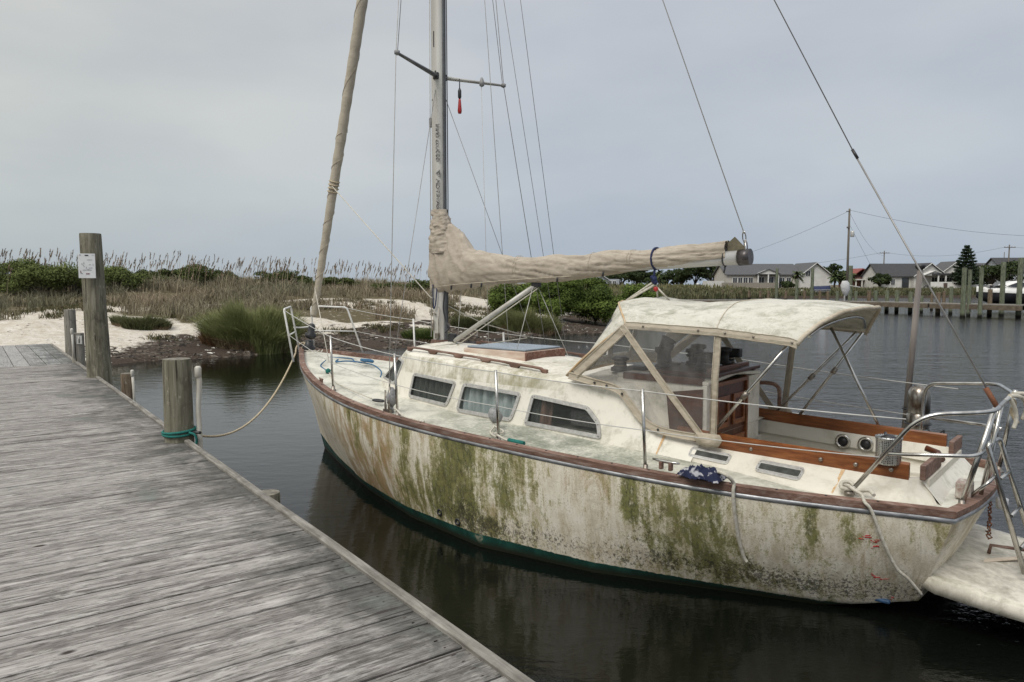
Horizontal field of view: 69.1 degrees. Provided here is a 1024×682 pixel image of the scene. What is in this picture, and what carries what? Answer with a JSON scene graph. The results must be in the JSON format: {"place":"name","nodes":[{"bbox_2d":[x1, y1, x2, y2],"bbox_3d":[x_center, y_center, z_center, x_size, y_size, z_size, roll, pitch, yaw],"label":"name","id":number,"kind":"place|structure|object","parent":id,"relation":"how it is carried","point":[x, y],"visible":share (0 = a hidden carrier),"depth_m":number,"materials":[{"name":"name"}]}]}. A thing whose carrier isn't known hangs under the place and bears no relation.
{"place":"outdoors","nodes":[
{"label":"outdoors","id":0,"kind":"place"},
{"bbox_2d":[194,366,202,448],"bbox_3d":[-3.024,0.898,7.193,0.064,1.324,0.090,-4,6,-45],"label":"white pipe","id":1,"kind":"object","parent":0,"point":[197,372],"visible":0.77,"depth_m":7.17,"materials":[{"name":"plastic"}]},
{"bbox_2d":[0,282,913,364],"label":"ground","id":2,"kind":"structure","parent":0,"point":[41,330],"depth_m":26.91,"materials":[{"name":"sand"}]},
{"bbox_2d":[0,257,39,290],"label":"shrub","id":3,"kind":"object","parent":2,"relation":"on","point":[4,270],"visible":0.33,"depth_m":33.30,"materials":[{"name":"green plant"}]},
{"bbox_2d":[0,258,74,295],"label":"shrub","id":4,"kind":"object","parent":2,"relation":"on","point":[24,277],"visible":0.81,"depth_m":32.18,"materials":[{"name":"green plant"}]},
{"bbox_2d":[31,261,106,293],"bbox_3d":[-19.855,-2.780,33.339,2.912,1.687,2.751,0,4,0],"label":"shrub","id":5,"kind":"object","parent":2,"relation":"on","point":[66,272],"visible":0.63,"depth_m":32.67,"materials":[{"name":"green plant"}]},
{"bbox_2d":[104,265,152,289],"bbox_3d":[-19.150,-2.987,35.779,2.849,1.334,2.799,3,6,37],"label":"shrub","id":6,"kind":"object","parent":2,"relation":"on","point":[119,273],"visible":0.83,"depth_m":35.53,"materials":[{"name":"green plant"}]},
{"bbox_2d":[108,311,173,330],"bbox_3d":[-12.985,-0.709,25.943,2.643,0.649,1.806,0,4,0],"label":"marsh grass clump","id":7,"kind":"object","parent":2,"relation":"on","point":[132,322],"visible":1,"depth_m":25.77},
{"bbox_2d":[134,269,170,284],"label":"shrub","id":8,"kind":"object","parent":2,"relation":"on","point":[145,271],"visible":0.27,"depth_m":41.33,"materials":[{"name":"green plant"}]},
{"bbox_2d":[157,268,183,280],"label":"shrub","id":9,"kind":"object","parent":2,"relation":"on","point":[167,272],"visible":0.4,"depth_m":43.28,"materials":[{"name":"green plant"}]},
{"bbox_2d":[176,264,216,282],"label":"shrub","id":10,"kind":"object","parent":2,"relation":"on","point":[198,276],"visible":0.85,"depth_m":43.25,"materials":[{"name":"green plant"}]},
{"bbox_2d":[191,327,218,346],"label":"marsh grass clump","id":11,"kind":"object","parent":2,"relation":"on","point":[202,338],"visible":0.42,"depth_m":23.58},
{"bbox_2d":[7,304,426,349],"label":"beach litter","id":12,"kind":"object","parent":2,"relation":"on","point":[193,325],"visible":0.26,"depth_m":27.34,"materials":[{"name":"brown plant"}]},
{"bbox_2d":[203,269,239,282],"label":"shrub","id":13,"kind":"object","parent":2,"relation":"on","point":[227,272],"visible":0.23,"depth_m":45.51,"materials":[{"name":"green plant"}]},
{"bbox_2d":[0,247,458,296],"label":"sea oats","id":14,"kind":"object","parent":2,"relation":"on","point":[120,260],"visible":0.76,"depth_m":42.77,"materials":[{"name":"beige plant"}]},
{"bbox_2d":[0,271,491,322],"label":"dune grass","id":15,"kind":"structure","parent":2,"relation":"on","point":[249,290],"depth_m":33.94,"materials":[{"name":"plant"}]},
{"bbox_2d":[184,294,314,354],"bbox_3d":[-8.437,-0.609,24.067,4.623,2.022,3.466,0,4,0],"label":"marsh grass clump","id":16,"kind":"object","parent":2,"relation":"on","point":[259,331],"visible":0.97,"depth_m":23.36,"materials":[{"name":"plant"}]},
{"bbox_2d":[253,269,311,285],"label":"shrub","id":17,"kind":"object","parent":2,"relation":"on","point":[308,279],"visible":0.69,"depth_m":45.46,"materials":[{"name":"green plant"}]},
{"bbox_2d":[0,285,580,341],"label":"scrub","id":18,"kind":"object","parent":2,"relation":"on","point":[384,328],"visible":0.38,"depth_m":30.37,"materials":[{"name":"brown plant"}]},
{"bbox_2d":[44,321,595,362],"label":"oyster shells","id":19,"kind":"object","parent":2,"relation":"on","point":[240,350],"visible":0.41,"depth_m":24.04,"materials":[{"name":"white"}]},
{"bbox_2d":[312,276,359,286],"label":"shrub","id":20,"kind":"object","parent":2,"relation":"on","point":[349,281],"visible":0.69,"depth_m":45.46,"materials":[{"name":"green plant"}]},
{"bbox_2d":[85,321,606,361],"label":"shore rocks","id":21,"kind":"object","parent":2,"relation":"on","point":[336,347],"visible":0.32,"depth_m":25.20,"materials":[{"name":"brown stone"}]},
{"bbox_2d":[371,282,410,291],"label":"shrub","id":22,"kind":"object","parent":2,"relation":"on","point":[379,285],"visible":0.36,"depth_m":44.29,"materials":[{"name":"green plant"}]},
{"bbox_2d":[403,279,429,292],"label":"shrub","id":23,"kind":"object","parent":2,"relation":"on","point":[424,284],"visible":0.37,"depth_m":42.18,"materials":[{"name":"green plant"}]},
{"bbox_2d":[397,325,448,341],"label":"marsh grass clump","id":24,"kind":"object","parent":2,"relation":"on","point":[422,334],"visible":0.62,"depth_m":27.59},
{"bbox_2d":[449,313,500,332],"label":"marsh grass clump","id":25,"kind":"object","parent":2,"relation":"on","point":[468,322],"visible":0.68,"depth_m":31.05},
{"bbox_2d":[484,283,531,314],"bbox_3d":[-0.158,-1.899,37.335,2.502,2.259,2.760,0,4,0],"label":"shrub","id":26,"kind":"object","parent":2,"relation":"on","point":[496,298],"visible":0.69,"depth_m":36.82,"materials":[{"name":"green plant"}]},
{"bbox_2d":[493,305,563,334],"bbox_3d":[0.709,-0.981,32.230,3.606,1.466,2.290,0,4,0],"label":"marsh grass clump","id":27,"kind":"object","parent":2,"relation":"on","point":[514,320],"visible":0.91,"depth_m":31.91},
{"bbox_2d":[514,283,543,311],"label":"shrub","id":28,"kind":"object","parent":2,"relation":"on","point":[525,286],"visible":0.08,"depth_m":40.41,"materials":[{"name":"green plant"}]},
{"bbox_2d":[523,279,585,319],"bbox_3d":[2.192,-1.926,36.240,2.828,2.469,2.934,4,6,40],"label":"shrub","id":29,"kind":"object","parent":2,"relation":"on","point":[568,302],"visible":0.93,"depth_m":35.63,"materials":[{"name":"green plant"}]},
{"bbox_2d":[569,277,613,294],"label":"shrub","id":30,"kind":"object","parent":2,"relation":"on","point":[589,282],"visible":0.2,"depth_m":43.56,"materials":[{"name":"green plant"}]},
{"bbox_2d":[564,284,625,324],"bbox_3d":[4.147,-1.763,36.697,3.066,2.109,2.942,3,6,38],"label":"shrub","id":31,"kind":"object","parent":2,"relation":"on","point":[599,302],"visible":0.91,"depth_m":35.89,"materials":[{"name":"green plant"}]},
{"bbox_2d":[584,276,618,284],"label":"grey house","id":32,"kind":"structure","parent":2,"relation":"on","point":[613,281],"depth_m":149.49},
{"bbox_2d":[605,274,621,279],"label":"tree","id":33,"kind":"object","parent":2,"relation":"on","point":[616,276],"visible":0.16,"depth_m":166.87,"materials":[{"name":"green plant"}]},
{"bbox_2d":[614,271,644,283],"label":"tree","id":34,"kind":"object","parent":2,"relation":"on","point":[635,276],"visible":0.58,"depth_m":170.14,"materials":[{"name":"green plant"}]},
{"bbox_2d":[626,270,649,282],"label":"tree","id":35,"kind":"object","parent":2,"relation":"on","point":[642,271],"visible":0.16,"depth_m":175.19,"materials":[{"name":"green plant"}]},
{"bbox_2d":[613,283,663,299],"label":"shrub","id":36,"kind":"object","parent":2,"relation":"on","point":[632,290],"visible":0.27,"depth_m":39.63,"materials":[{"name":"green plant"}]},
{"bbox_2d":[642,271,668,284],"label":"tree","id":37,"kind":"object","parent":2,"relation":"on","point":[645,279],"visible":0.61,"depth_m":174.13,"materials":[{"name":"green plant"}]},
{"bbox_2d":[656,270,664,283],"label":"palm tree","id":38,"kind":"object","parent":2,"relation":"on","point":[658,273],"visible":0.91,"depth_m":163.96,"materials":[{"name":"green plant"}]},
{"bbox_2d":[663,270,693,283],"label":"tree","id":39,"kind":"object","parent":2,"relation":"on","point":[677,279],"visible":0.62,"depth_m":174.28,"materials":[{"name":"green plant"}]},
{"bbox_2d":[671,266,716,284],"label":"tree","id":40,"kind":"object","parent":2,"relation":"on","point":[683,273],"visible":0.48,"depth_m":170.14,"materials":[{"name":"green plant"}]},
{"bbox_2d":[682,266,716,280],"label":"tree","id":41,"kind":"object","parent":2,"relation":"on","point":[697,269],"visible":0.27,"depth_m":167.79,"materials":[{"name":"green plant"}]},
{"bbox_2d":[703,262,832,287],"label":"long house","id":42,"kind":"structure","parent":2,"relation":"on","point":[757,275],"depth_m":140.95,"materials":[{"name":"beige"}]},
{"bbox_2d":[584,282,972,321],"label":"marsh grass","id":43,"kind":"structure","parent":2,"relation":"on","point":[615,287],"depth_m":121.37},
{"bbox_2d":[780,281,794,287],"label":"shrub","id":44,"kind":"object","parent":2,"relation":"on","point":[787,284],"visible":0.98,"depth_m":138.18,"materials":[{"name":"green plant"}]},
{"bbox_2d":[791,271,804,281],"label":"palm tree","id":45,"kind":"object","parent":2,"relation":"on","point":[797,275],"visible":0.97,"depth_m":131.40,"materials":[{"name":"green plant"}]},
{"bbox_2d":[650,285,975,298],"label":"shore marsh","id":46,"kind":"structure","parent":2,"relation":"on","point":[717,294],"depth_m":115.58,"materials":[{"name":"green plant"}]},
{"bbox_2d":[814,285,830,292],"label":"covered boat","id":47,"kind":"object","parent":46,"relation":"on","point":[823,289],"visible":0.72,"depth_m":115.14,"materials":[{"name":"blue"}]},
{"bbox_2d":[822,263,842,274],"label":"tree","id":48,"kind":"object","parent":2,"relation":"on","point":[833,268],"visible":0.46,"depth_m":148.47,"materials":[{"name":"green plant"}]},
{"bbox_2d":[827,273,840,287],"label":"palm tree","id":49,"kind":"object","parent":2,"relation":"on","point":[834,278],"visible":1,"depth_m":133.21,"materials":[{"name":"green plant"}]},
{"bbox_2d":[833,270,853,282],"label":"tree","id":50,"kind":"object","parent":2,"relation":"on","point":[842,273],"visible":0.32,"depth_m":150.52,"materials":[{"name":"green plant"}]},
{"bbox_2d":[845,209,853,297],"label":"utility pole","id":51,"kind":"object","parent":2,"relation":"on","point":[851,234],"visible":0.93,"depth_m":111.10,"materials":[{"name":"grey wood"}]},
{"bbox_2d":[851,210,1021,235],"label":"overhead cable","id":52,"kind":"object","parent":51,"relation":"attached to","point":[940,227],"visible":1,"depth_m":115.51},
{"bbox_2d":[838,268,864,287],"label":"red roofed house","id":53,"kind":"structure","parent":2,"relation":"on","point":[858,272],"depth_m":150.78,"materials":[{"name":"white"}]},
{"bbox_2d":[780,295,975,297],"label":"bulkhead","id":54,"kind":"object","parent":2,"relation":"on","point":[947,296],"visible":0.15,"depth_m":113.89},
{"bbox_2d":[868,273,891,286],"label":"tree","id":55,"kind":"object","parent":2,"relation":"on","point":[886,278],"visible":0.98,"depth_m":140.84,"materials":[{"name":"green plant"}]},
{"bbox_2d":[860,263,976,288],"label":"gabled house","id":56,"kind":"structure","parent":2,"relation":"on","point":[903,275],"depth_m":143.50,"materials":[{"name":"white"}]},
{"bbox_2d":[902,278,908,287],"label":"door","id":57,"kind":"structure","parent":56,"relation":"in","point":[905,281],"depth_m":143.42,"materials":[{"name":"grey glass"}]},
{"bbox_2d":[946,245,978,284],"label":"norfolk pine","id":58,"kind":"object","parent":2,"relation":"on","point":[968,261],"visible":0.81,"depth_m":136.78,"materials":[{"name":"green plant"}]},
{"bbox_2d":[972,264,1008,286],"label":"tree","id":59,"kind":"object","parent":2,"relation":"on","point":[994,270],"visible":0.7,"depth_m":144.68,"materials":[{"name":"green plant"}]},
{"bbox_2d":[983,258,1023,286],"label":"house","id":60,"kind":"structure","parent":2,"relation":"on","point":[994,261],"depth_m":157.55,"materials":[{"name":"grey"}]},
{"bbox_2d":[991,260,1023,281],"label":"tree","id":61,"kind":"object","parent":2,"relation":"on","point":[1011,270],"visible":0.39,"depth_m":148.33,"materials":[{"name":"green plant"}]},
{"bbox_2d":[1004,245,1015,280],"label":"utility pole","id":62,"kind":"object","parent":2,"relation":"on","point":[1009,247],"visible":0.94,"depth_m":149.02,"materials":[{"name":"grey wood"}]},
{"bbox_2d":[0,0,1023,284],"label":"sky","id":63,"kind":"structure","parent":0,"point":[200,128],"materials":[{"name":"grey"}]},
{"bbox_2d":[111,298,1023,681],"bbox_3d":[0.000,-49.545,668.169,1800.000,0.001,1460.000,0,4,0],"label":"water","id":64,"kind":"structure","parent":0,"point":[535,620],"depth_m":5.85,"materials":[{"name":"black liquid"}]},
{"bbox_2d":[64,309,76,356],"bbox_3d":[-11.250,0.766,19.016,0.283,3.160,0.280,0,4,0],"label":"piling","id":65,"kind":"object","parent":64,"relation":"in","point":[69,319],"visible":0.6,"depth_m":18.83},
{"bbox_2d":[71,333,85,366],"bbox_3d":[-8.350,1.270,14.391,0.232,2.870,0.230,0,4,0],"label":"piling","id":66,"kind":"object","parent":64,"relation":"in","point":[79,353],"visible":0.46,"depth_m":14.23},
{"bbox_2d":[70,328,74,357],"bbox_3d":[-8.368,0.038,14.153,0.050,0.565,0.066,1,5,15],"label":"white pipe","id":67,"kind":"object","parent":66,"relation":"attached to","point":[72,340],"visible":1,"depth_m":14.14,"materials":[{"name":"plastic"}]},
{"bbox_2d":[79,233,112,385],"bbox_3d":[-6.701,0.570,12.099,0.436,4.620,0.372,0,4,0],"label":"piling","id":68,"kind":"object","parent":64,"relation":"in","point":[97,348],"visible":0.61,"depth_m":11.90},
{"bbox_2d":[78,253,95,277],"bbox_3d":[-6.703,-1.185,11.716,0.235,0.385,0.015,-2,5,-29],"label":"notice board","id":69,"kind":"object","parent":68,"relation":"attached to","point":[86,266],"visible":1,"depth_m":11.71,"materials":[{"name":"paper"}]},
{"bbox_2d":[0,343,534,681],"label":"dock","id":70,"kind":"object","parent":68,"relation":"attached to","point":[134,547],"visible":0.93,"depth_m":3.86,"materials":[{"name":"grey wood"}]},
{"bbox_2d":[0,344,71,366],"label":"walkway","id":71,"kind":"structure","parent":70,"relation":"attached to","point":[28,355],"depth_m":15.53,"materials":[{"name":"grey wood"}]},
{"bbox_2d":[121,373,132,399],"bbox_3d":[-6.020,1.703,11.717,0.200,2.420,0.199,0,4,0],"label":"piling","id":72,"kind":"object","parent":64,"relation":"in","point":[126,385],"visible":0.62,"depth_m":11.56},
{"bbox_2d":[130,370,135,401],"bbox_3d":[-5.910,0.833,11.599,0.061,0.774,0.052,0,4,0],"label":"white pipe","id":73,"kind":"object","parent":72,"relation":"attached to","point":[133,383],"visible":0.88,"depth_m":11.57,"materials":[{"name":"plastic"}]},
{"bbox_2d":[162,357,193,442],"bbox_3d":[-3.220,1.708,7.252,0.275,3.100,0.276,0,4,0],"label":"piling","id":74,"kind":"object","parent":64,"relation":"in","point":[177,395],"visible":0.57,"depth_m":7.06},
{"bbox_2d":[161,426,197,443],"bbox_3d":[-3.212,0.931,7.195,0.332,0.190,0.317,-2,5,-19],"label":"teal rope","id":75,"kind":"object","parent":74,"relation":"attached to","point":[169,434],"visible":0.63,"depth_m":7.07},
{"bbox_2d":[262,489,279,502],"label":"piling","id":76,"kind":"object","parent":64,"relation":"in","point":[274,494],"visible":0.12,"depth_m":5.69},
{"bbox_2d":[283,0,1023,622],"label":"sailboat","id":77,"kind":"object","parent":64,"relation":"on","point":[587,478],"visible":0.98,"depth_m":5.95,"materials":[{"name":"white plastic"}]},
{"bbox_2d":[191,342,304,437],"bbox_3d":[-2.966,0.544,8.656,0.134,0.823,3.220,0,4,2],"label":"mooring line","id":78,"kind":"object","parent":77,"relation":"attached to","point":[243,426],"visible":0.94,"depth_m":8.70,"materials":[{"name":"fabric"}]},
{"bbox_2d":[329,372,371,398],"bbox_3d":[-1.839,0.485,8.208,0.090,0.122,1.488,-3,5,-30],"label":"rope","id":79,"kind":"object","parent":77,"relation":"on","point":[350,389],"visible":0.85,"depth_m":7.99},
{"bbox_2d":[333,357,381,376],"bbox_3d":[-1.860,0.297,9.275,0.376,0.135,1.553,-4,6,-39],"label":"rope","id":80,"kind":"object","parent":77,"relation":"on","point":[370,361],"visible":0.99,"depth_m":9.36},
{"bbox_2d":[383,357,403,383],"bbox_3d":[-1.277,0.337,8.311,0.201,0.308,0.528,-2,5,-28],"label":"window frame","id":81,"kind":"structure","parent":77,"relation":"in","point":[399,367],"depth_m":8.33,"materials":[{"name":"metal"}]},
{"bbox_2d":[394,408,424,422],"bbox_3d":[-0.960,0.681,6.828,0.045,0.067,0.606,-3,5,-34],"label":"rope","id":82,"kind":"object","parent":77,"relation":"attached to","point":[399,412],"visible":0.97,"depth_m":6.83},
{"bbox_2d":[409,373,455,405],"bbox_3d":[-0.794,0.521,7.625,0.169,0.410,0.821,-4,6,-44],"label":"window frame","id":83,"kind":"structure","parent":77,"relation":"in","point":[426,383],"depth_m":7.66,"materials":[{"name":"metal"}]},
{"bbox_2d":[456,383,520,420],"bbox_3d":[-0.199,0.564,7.063,0.860,0.410,0.175,4,6,40],"label":"window frame","id":84,"kind":"structure","parent":77,"relation":"in","point":[469,392],"depth_m":7.11,"materials":[{"name":"metal"}]},
{"bbox_2d":[489,419,524,444],"bbox_3d":[-0.100,0.767,6.271,0.169,0.088,0.809,-2,5,-19],"label":"rope","id":85,"kind":"object","parent":77,"relation":"on","point":[508,439],"visible":0.85,"depth_m":6.06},
{"bbox_2d":[524,394,600,438],"bbox_3d":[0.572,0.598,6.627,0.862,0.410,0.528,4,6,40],"label":"window frame","id":86,"kind":"structure","parent":77,"relation":"in","point":[538,404],"depth_m":6.59,"materials":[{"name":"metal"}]},
{"bbox_2d":[676,464,727,483],"bbox_3d":[1.292,0.879,5.049,0.310,0.092,0.210,4,6,40],"label":"crumpled cloth","id":87,"kind":"object","parent":77,"relation":"on","point":[709,474],"visible":0.94,"depth_m":5.00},
{"bbox_2d":[717,470,747,562],"bbox_3d":[1.500,1.188,4.979,0.254,0.660,0.093,-1,5,-18],"label":"rope","id":88,"kind":"object","parent":77,"relation":"hanging from","point":[730,478],"visible":1,"depth_m":4.95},
{"bbox_2d":[717,375,748,437],"bbox_3d":[1.799,0.739,6.171,0.051,0.860,0.665,4,6,40],"label":"companionway door","id":89,"kind":"structure","parent":77,"relation":"in","point":[731,390],"depth_m":6.19,"materials":[{"name":"brown wood"}]},
{"bbox_2d":[839,480,922,595],"bbox_3d":[2.350,1.286,4.745,0.516,0.703,0.271,2,5,28],"label":"rope","id":90,"kind":"object","parent":77,"relation":"attached to","point":[845,485],"visible":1,"depth_m":4.71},
{"bbox_2d":[1008,391,1023,428],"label":"rope","id":91,"kind":"object","parent":77,"relation":"attached to","point":[1013,408],"visible":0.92,"depth_m":5.00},
{"bbox_2d":[775,268,778,298],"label":"piling","id":92,"kind":"object","parent":64,"relation":"in","point":[776,284],"visible":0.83,"depth_m":93.03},
{"bbox_2d":[795,279,798,299],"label":"piling","id":93,"kind":"object","parent":64,"relation":"in","point":[796,288],"visible":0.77,"depth_m":89.66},
{"bbox_2d":[810,268,813,299],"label":"piling","id":94,"kind":"object","parent":64,"relation":"in","point":[812,286],"visible":0.78,"depth_m":89.63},
{"bbox_2d":[840,280,859,300],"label":"wrapped outboard","id":95,"kind":"object","parent":64,"relation":"on","point":[845,287],"visible":0.97,"depth_m":65.64,"materials":[{"name":"plastic"}]},
{"bbox_2d":[848,266,852,300],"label":"piling","id":96,"kind":"object","parent":64,"relation":"in","point":[850,278],"visible":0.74,"depth_m":83.47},
{"bbox_2d":[867,290,870,300],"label":"piling","id":97,"kind":"object","parent":64,"relation":"in","point":[868,295],"visible":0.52,"depth_m":59.35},
{"bbox_2d":[873,290,877,300],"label":"piling","id":98,"kind":"object","parent":64,"relation":"in","point":[875,297],"visible":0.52,"depth_m":59.35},
{"bbox_2d":[884,290,888,312],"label":"piling","id":99,"kind":"object","parent":64,"relation":"in","point":[886,309],"visible":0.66,"depth_m":56.67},
{"bbox_2d":[894,290,898,312],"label":"piling","id":100,"kind":"object","parent":64,"relation":"in","point":[896,309],"visible":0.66,"depth_m":55.40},
{"bbox_2d":[908,292,912,313],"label":"piling","id":101,"kind":"object","parent":64,"relation":"in","point":[910,297],"visible":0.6,"depth_m":54.17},
{"bbox_2d":[935,292,940,314],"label":"piling","id":102,"kind":"object","parent":64,"relation":"in","point":[938,296],"visible":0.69,"depth_m":51.88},
{"bbox_2d":[942,291,945,302],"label":"piling","id":103,"kind":"object","parent":64,"relation":"in","point":[943,296],"visible":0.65,"depth_m":65.75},
{"bbox_2d":[948,286,952,314],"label":"piling","id":104,"kind":"object","parent":64,"relation":"in","point":[950,311],"visible":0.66,"depth_m":53.00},
{"bbox_2d":[960,268,966,317],"bbox_3d":[29.104,-2.312,47.954,0.311,4.829,0.306,0,4,0],"label":"piling","id":105,"kind":"object","parent":64,"relation":"in","point":[963,294],"visible":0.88,"depth_m":47.79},
{"bbox_2d":[966,270,971,316],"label":"piling","id":106,"kind":"object","parent":64,"relation":"in","point":[969,289],"visible":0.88,"depth_m":49.74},
{"bbox_2d":[682,299,1023,310],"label":"pier","id":107,"kind":"structure","parent":106,"relation":"on","point":[1010,307],"depth_m":51.76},
{"bbox_2d":[977,268,983,317],"bbox_3d":[30.213,-2.312,47.952,0.268,4.829,0.264,0,4,0],"label":"piling","id":108,"kind":"object","parent":64,"relation":"in","point":[980,293],"visible":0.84,"depth_m":47.82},
{"bbox_2d":[987,289,992,316],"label":"piling","id":109,"kind":"object","parent":64,"relation":"in","point":[989,300],"visible":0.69,"depth_m":49.78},
{"bbox_2d":[976,281,1023,303],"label":"motorboat","id":110,"kind":"object","parent":64,"relation":"on","point":[1010,291],"visible":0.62,"depth_m":57.65,"materials":[{"name":"white plastic"}]},
{"bbox_2d":[998,262,1005,315],"bbox_3d":[33.218,-2.720,50.382,0.320,5.266,0.311,0,4,0],"label":"piling","id":111,"kind":"object","parent":64,"relation":"in","point":[1002,285],"visible":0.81,"depth_m":50.21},
{"bbox_2d":[1015,257,1023,317],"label":"piling","id":112,"kind":"object","parent":64,"relation":"in","point":[1019,283],"visible":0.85,"depth_m":47.75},
{"bbox_2d":[936,261,962,272],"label":"pale gabled house","id":113,"kind":"structure","parent":0,"point":[944,267],"depth_m":174.80,"materials":[{"name":"white"}]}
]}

